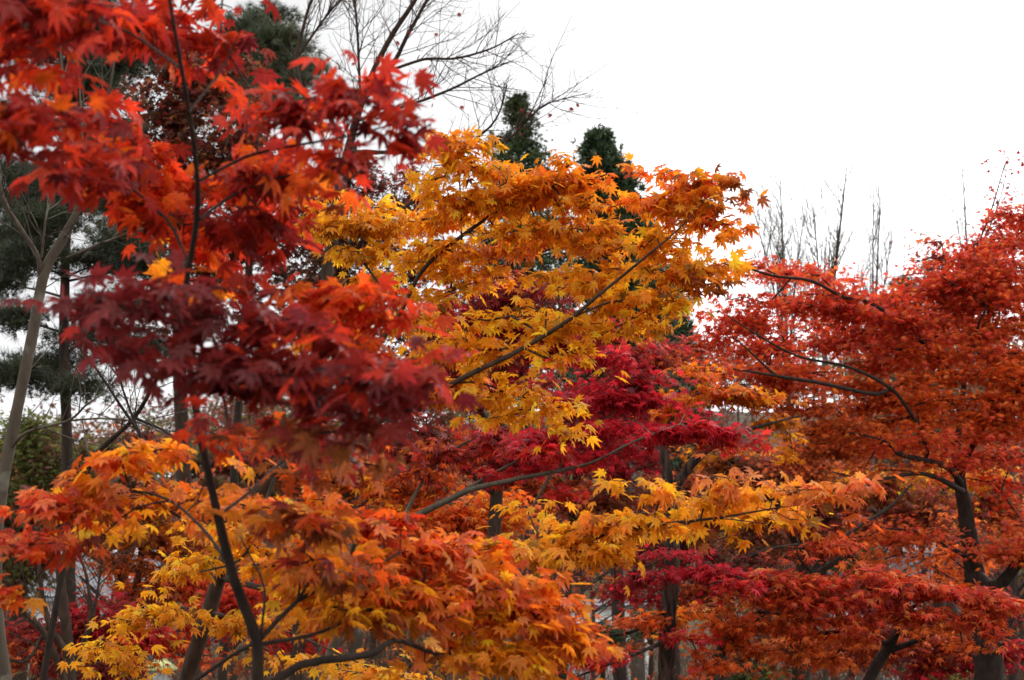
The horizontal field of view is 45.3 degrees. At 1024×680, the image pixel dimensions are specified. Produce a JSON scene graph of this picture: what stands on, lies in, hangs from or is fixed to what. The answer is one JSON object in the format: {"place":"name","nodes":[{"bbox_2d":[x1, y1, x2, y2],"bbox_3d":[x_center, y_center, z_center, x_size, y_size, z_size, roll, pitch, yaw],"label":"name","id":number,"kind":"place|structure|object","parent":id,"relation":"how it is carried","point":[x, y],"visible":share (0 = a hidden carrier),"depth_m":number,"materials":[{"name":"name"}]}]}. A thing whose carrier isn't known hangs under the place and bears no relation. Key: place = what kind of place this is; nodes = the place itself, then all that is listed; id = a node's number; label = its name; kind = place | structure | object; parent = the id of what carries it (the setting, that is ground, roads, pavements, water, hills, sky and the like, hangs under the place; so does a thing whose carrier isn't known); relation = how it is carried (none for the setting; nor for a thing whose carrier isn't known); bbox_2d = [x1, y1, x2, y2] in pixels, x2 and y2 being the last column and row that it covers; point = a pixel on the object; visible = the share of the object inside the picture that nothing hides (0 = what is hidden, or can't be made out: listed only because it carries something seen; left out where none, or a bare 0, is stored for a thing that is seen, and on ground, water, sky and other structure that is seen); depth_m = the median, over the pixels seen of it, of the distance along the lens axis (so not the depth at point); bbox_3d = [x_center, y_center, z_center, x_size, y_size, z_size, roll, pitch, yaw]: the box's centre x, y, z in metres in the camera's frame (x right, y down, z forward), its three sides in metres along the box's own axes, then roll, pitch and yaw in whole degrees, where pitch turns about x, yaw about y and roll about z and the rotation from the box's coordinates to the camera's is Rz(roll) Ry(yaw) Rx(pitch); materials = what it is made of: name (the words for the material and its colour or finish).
{"place":"outdoors","nodes":[
{"label":"outdoors","id":0,"kind":"place"},
{"bbox_2d":[0,0,1023,477],"label":"sky","id":1,"kind":"structure","parent":0,"point":[904,83],"materials":[{"name":"white"}]},
{"bbox_2d":[4,411,1023,679],"bbox_3d":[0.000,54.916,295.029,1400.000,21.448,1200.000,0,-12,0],"label":"ground","id":2,"kind":"structure","parent":0,"point":[742,419],"depth_m":59.55,"materials":[{"name":"grey plant"}]},
{"bbox_2d":[4,525,54,625],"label":"slim tree","id":3,"kind":"object","parent":2,"relation":"on","point":[29,608],"visible":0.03,"depth_m":29.62,"materials":[{"name":"brown wood"}]},
{"bbox_2d":[0,405,141,679],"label":"broadleaf tree","id":4,"kind":"object","parent":2,"relation":"on","point":[35,453],"visible":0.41,"depth_m":21.51,"materials":[{"name":"plant"}]},
{"bbox_2d":[2,470,166,679],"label":"bare tree","id":5,"kind":"object","parent":2,"relation":"on","point":[64,639],"visible":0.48,"depth_m":9.46,"materials":[{"name":"brown wood"}]},
{"bbox_2d":[27,548,165,679],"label":"tiled house","id":6,"kind":"structure","parent":2,"relation":"on","point":[49,599],"depth_m":38.46,"materials":[{"name":"white paint"}]},
{"bbox_2d":[28,656,81,679],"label":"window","id":7,"kind":"structure","parent":6,"relation":"in","point":[39,656],"depth_m":37.94,"materials":[{"name":"glass"}]},
{"bbox_2d":[0,0,194,675],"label":"pine tree","id":8,"kind":"object","parent":2,"relation":"on","point":[17,258],"visible":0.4,"depth_m":12.05,"materials":[{"name":"green plant"}]},
{"bbox_2d":[53,549,152,664],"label":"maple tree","id":9,"kind":"object","parent":2,"relation":"on","point":[81,584],"visible":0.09,"depth_m":27.07,"materials":[{"name":"red plant"}]},
{"bbox_2d":[0,5,238,679],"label":"bare tree","id":10,"kind":"object","parent":2,"relation":"on","point":[12,437],"visible":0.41,"depth_m":6.57,"materials":[{"name":"grey plant"}]},
{"bbox_2d":[38,477,231,679],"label":"maple tree","id":11,"kind":"object","parent":2,"relation":"on","point":[138,571],"visible":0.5,"depth_m":13.89,"materials":[{"name":"brown plant"}]},
{"bbox_2d":[92,568,181,678],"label":"tiled house","id":12,"kind":"structure","parent":2,"relation":"on","point":[109,596],"depth_m":36.29,"materials":[{"name":"white paint"}]},
{"bbox_2d":[39,280,269,679],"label":"bare tree","id":13,"kind":"object","parent":2,"relation":"on","point":[132,419],"visible":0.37,"depth_m":5.71,"materials":[{"name":"brown plant"}]},
{"bbox_2d":[143,659,179,679],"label":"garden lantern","id":14,"kind":"object","parent":2,"relation":"on","point":[162,676],"visible":0.53,"depth_m":20.80,"materials":[{"name":"beige stone"}]},
{"bbox_2d":[4,574,344,679],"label":"maple tree","id":15,"kind":"object","parent":2,"relation":"on","point":[30,632],"visible":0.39,"depth_m":12.40,"materials":[{"name":"brown plant"}]},
{"bbox_2d":[33,428,336,659],"bbox_3d":[-6.704,5.055,24.673,6.996,6.551,2.540,0,-12,0],"label":"deciduous tree","id":16,"kind":"object","parent":2,"relation":"on","point":[225,470],"visible":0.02,"depth_m":24.52,"materials":[{"name":"plant"}]},
{"bbox_2d":[163,508,267,673],"bbox_3d":[-7.450,6.829,30.399,3.350,5.735,4.116,0,-12,0],"label":"slim tree","id":17,"kind":"object","parent":2,"relation":"on","point":[211,640],"visible":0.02,"depth_m":30.08,"materials":[{"name":"brown wood"}]},
{"bbox_2d":[85,49,350,678],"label":"deciduous tree","id":18,"kind":"object","parent":2,"relation":"on","point":[173,122],"visible":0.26,"depth_m":15.84,"materials":[{"name":"plant"}]},
{"bbox_2d":[168,461,297,679],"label":"slim tree","id":19,"kind":"object","parent":2,"relation":"on","point":[231,669],"visible":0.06,"depth_m":23.95,"materials":[{"name":"brown wood"}]},
{"bbox_2d":[203,464,293,674],"bbox_3d":[-5.212,5.514,27.312,4.256,6.803,3.681,3,-12,-15],"label":"slim tree","id":20,"kind":"object","parent":2,"relation":"on","point":[277,672],"visible":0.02,"depth_m":26.85,"materials":[{"name":"brown wood"}]},
{"bbox_2d":[177,0,343,679],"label":"pine tree","id":21,"kind":"object","parent":2,"relation":"on","point":[254,23],"visible":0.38,"depth_m":18.74,"materials":[{"name":"green plant"}]},
{"bbox_2d":[229,499,370,679],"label":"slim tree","id":22,"kind":"object","parent":2,"relation":"on","point":[316,647],"visible":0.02,"depth_m":21.75,"materials":[{"name":"brown wood"}]},
{"bbox_2d":[0,0,625,679],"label":"maple tree","id":23,"kind":"object","parent":2,"relation":"on","point":[460,590],"visible":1,"depth_m":2.32,"materials":[{"name":"red plant"}]},
{"bbox_2d":[273,146,466,665],"bbox_3d":[-2.113,1.934,16.398,2.831,9.358,2.020,-7,-14,29],"label":"deciduous tree","id":24,"kind":"object","parent":2,"relation":"on","point":[359,246],"visible":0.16,"depth_m":16.85,"materials":[{"name":"plant"}]},
{"bbox_2d":[342,471,410,664],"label":"slim tree","id":25,"kind":"object","parent":2,"relation":"on","point":[370,635],"visible":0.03,"depth_m":25.81,"materials":[{"name":"brown wood"}]},
{"bbox_2d":[251,444,550,679],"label":"maple tree","id":26,"kind":"object","parent":2,"relation":"on","point":[459,517],"visible":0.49,"depth_m":12.43,"materials":[{"name":"orange plant"}]},
{"bbox_2d":[381,429,477,673],"bbox_3d":[-2.519,5.853,30.161,5.442,7.513,3.666,3,-12,-12],"label":"slim tree","id":27,"kind":"object","parent":2,"relation":"on","point":[410,639],"visible":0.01,"depth_m":29.95,"materials":[{"name":"plant"}]},
{"bbox_2d":[231,0,646,679],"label":"bare tree","id":28,"kind":"object","parent":2,"relation":"on","point":[327,270],"visible":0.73,"depth_m":12.20,"materials":[{"name":"brown plant"}]},
{"bbox_2d":[397,472,506,679],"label":"slim tree","id":29,"kind":"object","parent":2,"relation":"on","point":[444,673],"visible":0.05,"depth_m":24.79,"materials":[{"name":"brown wood"}]},
{"bbox_2d":[57,124,906,679],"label":"maple tree","id":30,"kind":"object","parent":2,"relation":"on","point":[693,206],"visible":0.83,"depth_m":4.38,"materials":[{"name":"orange plant"}]},
{"bbox_2d":[351,258,636,679],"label":"maple tree","id":31,"kind":"object","parent":2,"relation":"on","point":[494,303],"visible":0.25,"depth_m":10.72,"materials":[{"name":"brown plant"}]},
{"bbox_2d":[426,462,581,679],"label":"slim tree","id":32,"kind":"object","parent":2,"relation":"on","point":[553,577],"visible":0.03,"depth_m":20.21,"materials":[{"name":"brown wood"}]},
{"bbox_2d":[425,90,583,636],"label":"cypress tree","id":33,"kind":"object","parent":2,"relation":"on","point":[518,149],"visible":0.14,"depth_m":41.43,"materials":[{"name":"plant"}]},
{"bbox_2d":[0,316,1023,673],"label":"wood","id":34,"kind":"object","parent":2,"relation":"on","point":[166,422],"depth_m":87.16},
{"bbox_2d":[465,473,606,632],"bbox_3d":[0.344,5.903,28.293,3.689,6.520,3.967,0,-12,0],"label":"slim tree","id":35,"kind":"object","parent":2,"relation":"on","point":[553,539],"visible":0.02,"depth_m":28.64,"materials":[{"name":"plant"}]},
{"bbox_2d":[317,334,773,679],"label":"maple tree","id":36,"kind":"object","parent":2,"relation":"on","point":[635,397],"visible":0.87,"depth_m":7.07,"materials":[{"name":"red plant"}]},
{"bbox_2d":[428,335,705,679],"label":"maple tree","id":37,"kind":"object","parent":2,"relation":"on","point":[623,471],"visible":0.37,"depth_m":15.71,"materials":[{"name":"brown plant"}]},
{"bbox_2d":[512,471,623,602],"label":"slim tree","id":38,"kind":"object","parent":2,"relation":"on","point":[601,576],"visible":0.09,"depth_m":32.40,"materials":[{"name":"brown plant"}]},
{"bbox_2d":[553,599,654,679],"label":"garden wall","id":39,"kind":"structure","parent":2,"relation":"on","point":[604,612],"depth_m":39.63,"materials":[{"name":"white paint"}]},
{"bbox_2d":[580,614,637,678],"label":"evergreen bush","id":40,"kind":"object","parent":2,"relation":"on","point":[617,640],"visible":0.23,"depth_m":16.96,"materials":[{"name":"plant"}]},
{"bbox_2d":[541,511,687,679],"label":"slim tree","id":41,"kind":"object","parent":2,"relation":"on","point":[593,677],"visible":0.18,"depth_m":23.93,"materials":[{"name":"brown wood"}]},
{"bbox_2d":[552,122,692,679],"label":"cedar tree","id":42,"kind":"object","parent":2,"relation":"on","point":[599,142],"visible":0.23,"depth_m":26.55,"materials":[{"name":"green plant"}]},
{"bbox_2d":[559,212,700,679],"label":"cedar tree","id":43,"kind":"object","parent":2,"relation":"on","point":[619,672],"visible":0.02,"depth_m":28.35,"materials":[{"name":"plant"}]},
{"bbox_2d":[620,605,658,679],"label":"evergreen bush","id":44,"kind":"object","parent":2,"relation":"on","point":[651,663],"visible":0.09,"depth_m":23.95,"materials":[{"name":"plant"}]},
{"bbox_2d":[520,486,799,679],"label":"maple tree","id":45,"kind":"object","parent":2,"relation":"on","point":[745,563],"visible":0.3,"depth_m":14.23,"materials":[{"name":"plant"}]},
{"bbox_2d":[607,286,730,679],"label":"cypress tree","id":46,"kind":"object","parent":2,"relation":"on","point":[687,327],"visible":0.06,"depth_m":30.43,"materials":[{"name":"plant"}]},
{"bbox_2d":[554,359,809,679],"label":"maple tree","id":47,"kind":"object","parent":2,"relation":"on","point":[669,618],"visible":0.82,"depth_m":8.43,"materials":[{"name":"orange plant"}]},
{"bbox_2d":[686,550,740,623],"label":"slim tree","id":48,"kind":"object","parent":2,"relation":"on","point":[728,562],"visible":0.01,"depth_m":25.97,"materials":[{"name":"brown wood"}]},
{"bbox_2d":[677,592,823,679],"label":"maple tree","id":49,"kind":"object","parent":2,"relation":"on","point":[742,646],"visible":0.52,"depth_m":8.54,"materials":[{"name":"red plant"}]},
{"bbox_2d":[730,658,790,679],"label":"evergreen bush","id":50,"kind":"object","parent":2,"relation":"on","point":[744,676],"visible":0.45,"depth_m":14.87,"materials":[{"name":"green plant"}]},
{"bbox_2d":[629,432,910,665],"bbox_3d":[3.558,4.150,17.674,4.628,5.650,1.945,0,-12,0],"label":"maple tree","id":51,"kind":"object","parent":2,"relation":"on","point":[689,481],"visible":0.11,"depth_m":17.61,"materials":[{"name":"brown plant"}]},
{"bbox_2d":[729,135,822,679],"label":"bare tree","id":52,"kind":"object","parent":2,"relation":"on","point":[783,246],"visible":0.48,"depth_m":20.11,"materials":[{"name":"brown plant"}]},
{"bbox_2d":[735,525,862,637],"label":"slim tree","id":53,"kind":"object","parent":2,"relation":"on","point":[818,569],"visible":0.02,"depth_m":23.17,"materials":[{"name":"brown wood"}]},
{"bbox_2d":[669,403,956,679],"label":"maple tree","id":54,"kind":"object","parent":2,"relation":"on","point":[808,474],"visible":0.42,"depth_m":15.06,"materials":[{"name":"brown plant"}]},
{"bbox_2d":[770,145,868,679],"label":"bare tree","id":55,"kind":"object","parent":2,"relation":"on","point":[837,244],"visible":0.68,"depth_m":17.98,"materials":[{"name":"brown plant"}]},
{"bbox_2d":[780,480,868,679],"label":"slim tree","id":56,"kind":"object","parent":2,"relation":"on","point":[840,574],"depth_m":32.66,"materials":[{"name":"brown wood"}]},
{"bbox_2d":[675,145,1023,679],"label":"maple tree","id":57,"kind":"object","parent":2,"relation":"on","point":[985,271],"visible":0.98,"depth_m":10.06,"materials":[{"name":"red plant"}]},
{"bbox_2d":[677,483,1023,679],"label":"maple tree","id":58,"kind":"object","parent":2,"relation":"on","point":[984,611],"visible":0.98,"depth_m":8.27,"materials":[{"name":"red plant"}]},
{"bbox_2d":[681,587,1023,679],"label":"maple tree","id":59,"kind":"object","parent":2,"relation":"on","point":[924,657],"visible":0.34,"depth_m":12.67,"materials":[{"name":"brown plant"}]},
{"bbox_2d":[827,538,890,679],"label":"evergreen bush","id":60,"kind":"object","parent":2,"relation":"on","point":[848,568],"visible":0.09,"depth_m":23.86,"materials":[{"name":"plant"}]},
{"bbox_2d":[841,158,903,679],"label":"bare tree","id":61,"kind":"object","parent":2,"relation":"on","point":[871,278],"visible":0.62,"depth_m":24.01,"materials":[{"name":"grey plant"}]},
{"bbox_2d":[812,542,935,679],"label":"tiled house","id":62,"kind":"structure","parent":2,"relation":"on","point":[893,564],"depth_m":44.81,"materials":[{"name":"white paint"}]},
{"bbox_2d":[856,629,894,673],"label":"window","id":63,"kind":"structure","parent":62,"relation":"in","point":[893,664],"depth_m":43.55,"materials":[{"name":"glass"}]},
{"bbox_2d":[812,510,952,672],"bbox_3d":[7.643,5.848,25.151,3.757,5.399,2.956,4,-13,-18],"label":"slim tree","id":64,"kind":"object","parent":2,"relation":"on","point":[893,568],"visible":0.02,"depth_m":25.11,"materials":[{"name":"brown wood"}]},
{"bbox_2d":[864,462,963,679],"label":"slim tree","id":65,"kind":"object","parent":2,"relation":"on","point":[923,567],"visible":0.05,"depth_m":29.41,"materials":[{"name":"brown wood"}]},
{"bbox_2d":[834,272,995,556],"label":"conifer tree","id":66,"kind":"object","parent":2,"relation":"on","point":[907,284],"visible":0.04,"depth_m":45.79,"materials":[{"name":"plant"}]},
{"bbox_2d":[886,458,981,611],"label":"slim tree","id":67,"kind":"object","parent":2,"relation":"on","point":[922,569],"visible":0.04,"depth_m":34.35,"materials":[{"name":"brown plant"}]},
{"bbox_2d":[903,663,967,679],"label":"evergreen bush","id":68,"kind":"object","parent":2,"relation":"on","point":[952,677],"visible":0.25,"depth_m":13.83,"materials":[{"name":"brown plant"}]},
{"bbox_2d":[866,252,1023,672],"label":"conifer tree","id":69,"kind":"object","parent":2,"relation":"on","point":[953,605],"visible":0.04,"depth_m":39.87,"materials":[{"name":"red plant"}]},
{"bbox_2d":[885,461,1023,668],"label":"maple tree","id":70,"kind":"object","parent":2,"relation":"on","point":[983,508],"visible":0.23,"depth_m":15.70,"materials":[{"name":"brown plant"}]},
{"bbox_2d":[939,139,983,678],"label":"bare tree","id":71,"kind":"object","parent":2,"relation":"on","point":[959,236],"visible":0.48,"depth_m":26.10,"materials":[{"name":"grey plant"}]},
{"bbox_2d":[948,470,1023,679],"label":"slim tree","id":72,"kind":"object","parent":2,"relation":"on","point":[1014,592],"visible":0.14,"depth_m":24.01,"materials":[{"name":"brown wood"}]},
{"bbox_2d":[957,453,1023,674],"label":"slim tree","id":73,"kind":"object","parent":2,"relation":"on","point":[1018,593],"visible":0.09,"depth_m":30.16,"materials":[{"name":"plant"}]},
{"bbox_2d":[7,613,1023,679],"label":"undergrowth","id":74,"kind":"object","parent":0,"point":[404,658],"depth_m":30.20,"materials":[{"name":"brown plant"}]}
]}

